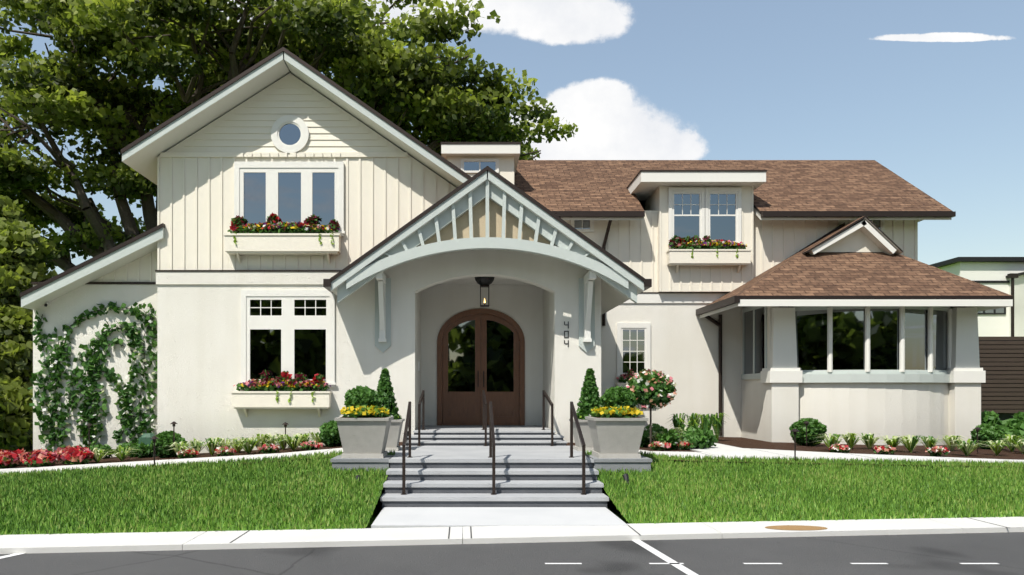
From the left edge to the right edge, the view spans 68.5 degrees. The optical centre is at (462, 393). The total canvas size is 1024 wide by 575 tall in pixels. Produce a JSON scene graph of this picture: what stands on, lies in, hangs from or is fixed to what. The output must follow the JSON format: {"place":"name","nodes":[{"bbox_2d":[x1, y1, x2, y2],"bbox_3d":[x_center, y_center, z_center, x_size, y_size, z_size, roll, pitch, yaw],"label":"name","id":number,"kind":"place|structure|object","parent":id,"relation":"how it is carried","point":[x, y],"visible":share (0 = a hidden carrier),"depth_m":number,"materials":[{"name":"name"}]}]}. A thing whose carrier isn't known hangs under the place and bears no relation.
{"place":"outdoors","nodes":[
{"label":"outdoors","id":0,"kind":"place"},
{"bbox_2d":[0,448,343,472],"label":"path","id":1,"kind":"structure","parent":0,"point":[135,463],"depth_m":13.89,"materials":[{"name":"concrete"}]},
{"bbox_2d":[0,449,394,534],"bbox_3d":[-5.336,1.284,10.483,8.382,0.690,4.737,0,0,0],"label":"lawn","id":2,"kind":"structure","parent":0,"point":[87,486],"depth_m":10.55,"materials":[{"name":"green plant"}]},
{"bbox_2d":[366,505,628,543],"bbox_3d":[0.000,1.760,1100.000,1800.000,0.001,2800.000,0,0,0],"label":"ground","id":3,"kind":"structure","parent":0,"point":[613,509],"depth_m":10.97,"materials":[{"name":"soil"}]},
{"bbox_2d":[0,0,577,270],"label":"oak tree","id":4,"kind":"object","parent":3,"relation":"on","point":[394,81],"visible":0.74,"depth_m":33.59,"materials":[{"name":"green plant"}]},
{"bbox_2d":[33,73,917,459],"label":"house walls","id":5,"kind":"structure","parent":3,"relation":"on","point":[197,339],"depth_m":16.22,"materials":[{"name":"beige paint"}]},
{"bbox_2d":[31,115,884,386],"bbox_3d":[1.470,-3.346,18.560,22.020,6.426,4.880,0,0,0],"label":"window trim","id":6,"kind":"structure","parent":5,"relation":"attached to","point":[288,322],"depth_m":16.17,"materials":[{"name":"white wood"}]},
{"bbox_2d":[244,124,879,378],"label":"windows","id":7,"kind":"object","parent":6,"relation":"in","point":[310,352],"visible":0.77,"depth_m":16.19,"materials":[{"name":"glass"}]},
{"bbox_2d":[437,308,524,424],"bbox_3d":[0.446,-0.701,18.744,2.276,3.002,0.372,0,0,0],"label":"front door","id":8,"kind":"structure","parent":5,"relation":"attached to","point":[479,350],"depth_m":18.62,"materials":[{"name":"brown wood"}]},
{"bbox_2d":[475,277,494,306],"bbox_3d":[0.499,-2.344,17.200,0.468,0.703,0.480,0,0,0],"label":"porch lantern","id":9,"kind":"object","parent":5,"relation":"attached to","point":[484,281],"visible":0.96,"depth_m":17.09,"materials":[{"name":"black metal"}]},
{"bbox_2d":[337,178,636,352],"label":"porch gable","id":10,"kind":"structure","parent":5,"relation":"attached to","point":[487,214],"depth_m":15.36,"materials":[{"name":"white wood"}]},
{"bbox_2d":[223,233,751,416],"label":"window boxes","id":11,"kind":"object","parent":5,"relation":"attached to","point":[277,244],"depth_m":15.94,"materials":[{"name":"beige wood"}]},
{"bbox_2d":[228,212,746,402],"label":"flowers","id":12,"kind":"object","parent":11,"relation":"attached to","point":[283,381],"visible":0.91,"depth_m":16.02,"materials":[{"name":"red plant"}]},
{"bbox_2d":[20,47,955,325],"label":"house roofs","id":13,"kind":"structure","parent":5,"relation":"on","point":[556,193],"depth_m":20.03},
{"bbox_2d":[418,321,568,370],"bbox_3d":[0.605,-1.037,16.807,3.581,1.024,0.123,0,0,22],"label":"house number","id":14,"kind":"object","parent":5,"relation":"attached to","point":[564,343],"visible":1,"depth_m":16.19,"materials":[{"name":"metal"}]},
{"bbox_2d":[696,216,1012,445],"bbox_3d":[9.639,-1.496,19.040,6.542,6.313,2.920,0,0,0],"label":"bay window room","id":15,"kind":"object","parent":5,"relation":"attached to","point":[863,325],"depth_m":18.38,"materials":[{"name":"white paint"}]},
{"bbox_2d":[371,425,627,536],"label":"entry stairs","id":16,"kind":"structure","parent":3,"relation":"on","point":[448,477],"depth_m":11.04,"materials":[{"name":"grey concrete"}]},
{"bbox_2d":[330,454,651,504],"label":"stair plinths","id":17,"kind":"object","parent":16,"relation":"on","point":[613,464],"visible":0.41,"depth_m":11.85,"materials":[{"name":"grey concrete"}]},
{"bbox_2d":[334,416,648,457],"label":"planters","id":18,"kind":"object","parent":17,"relation":"on","point":[379,437],"visible":0.91,"depth_m":11.99,"materials":[{"name":"concrete"}]},
{"bbox_2d":[340,368,642,419],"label":"planter plants","id":19,"kind":"object","parent":18,"relation":"on","point":[614,402],"visible":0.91,"depth_m":12.25,"materials":[{"name":"green plant"}]},
{"bbox_2d":[401,390,586,494],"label":"handrails","id":20,"kind":"object","parent":16,"relation":"on","point":[484,426],"visible":1,"depth_m":12.12,"materials":[{"name":"brown metal"}]},
{"bbox_2d":[0,517,1023,553],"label":"sidewalk","id":21,"kind":"structure","parent":3,"relation":"on","point":[114,542],"depth_m":8.61,"materials":[{"name":"concrete"}]},
{"bbox_2d":[230,518,1008,542],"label":"manhole joints","id":22,"kind":"object","parent":21,"relation":"on","point":[790,527],"visible":1,"depth_m":9.02,"materials":[{"name":"metal"}]},
{"bbox_2d":[0,195,1023,452],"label":"foliage","id":23,"kind":"object","parent":3,"relation":"on","point":[28,253],"visible":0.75,"depth_m":22.11,"materials":[{"name":"green plant"}]},
{"bbox_2d":[0,532,1023,574],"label":"road","id":24,"kind":"structure","parent":3,"relation":"on","point":[927,554],"depth_m":7.62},
{"bbox_2d":[0,540,998,574],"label":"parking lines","id":25,"kind":"object","parent":24,"relation":"on","point":[682,568],"visible":0.86,"depth_m":7.38,"materials":[{"name":"white paint"}]},
{"bbox_2d":[7,437,1023,472],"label":"yard beds","id":26,"kind":"object","parent":3,"relation":"on","point":[919,450],"visible":0.02,"depth_m":15.73,"materials":[{"name":"brown soil"}]},
{"bbox_2d":[139,433,156,456],"bbox_3d":[-6.686,1.104,15.950,0.304,0.500,0.320,0,0,0],"label":"utility box","id":27,"kind":"object","parent":26,"relation":"on","point":[144,438],"visible":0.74,"depth_m":15.80,"materials":[{"name":"green metal"}]},
{"bbox_2d":[0,301,1023,468],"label":"garden plants","id":28,"kind":"object","parent":26,"relation":"on","point":[655,390],"visible":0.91,"depth_m":16.48,"materials":[{"name":"green plant"}]},
{"bbox_2d":[85,421,980,484],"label":"path lights","id":29,"kind":"object","parent":26,"relation":"on","point":[625,476],"visible":0.81,"depth_m":13.99,"materials":[{"name":"brown metal"}]},
{"bbox_2d":[931,257,1023,336],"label":"neighbour building","id":30,"kind":"structure","parent":3,"relation":"on","point":[1004,274],"depth_m":44.00,"materials":[{"name":"white paint"}]},
{"bbox_2d":[979,337,1023,420],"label":"slat fence","id":31,"kind":"object","parent":3,"relation":"on","point":[1001,359],"depth_m":24.00,"materials":[{"name":"dark brown wood"}]},
{"bbox_2d":[0,0,1023,274],"label":"sky","id":32,"kind":"structure","parent":0,"point":[931,92],"materials":[{"name":"blue"}]},
{"bbox_2d":[585,449,1023,523],"bbox_3d":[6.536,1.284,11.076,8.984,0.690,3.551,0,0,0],"label":"lawn","id":33,"kind":"structure","parent":0,"point":[1004,481],"depth_m":11.09,"materials":[{"name":"green plant"}]},
{"bbox_2d":[639,440,1023,462],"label":"path","id":34,"kind":"structure","parent":0,"point":[721,449],"depth_m":14.05,"materials":[{"name":"concrete"}]}
]}

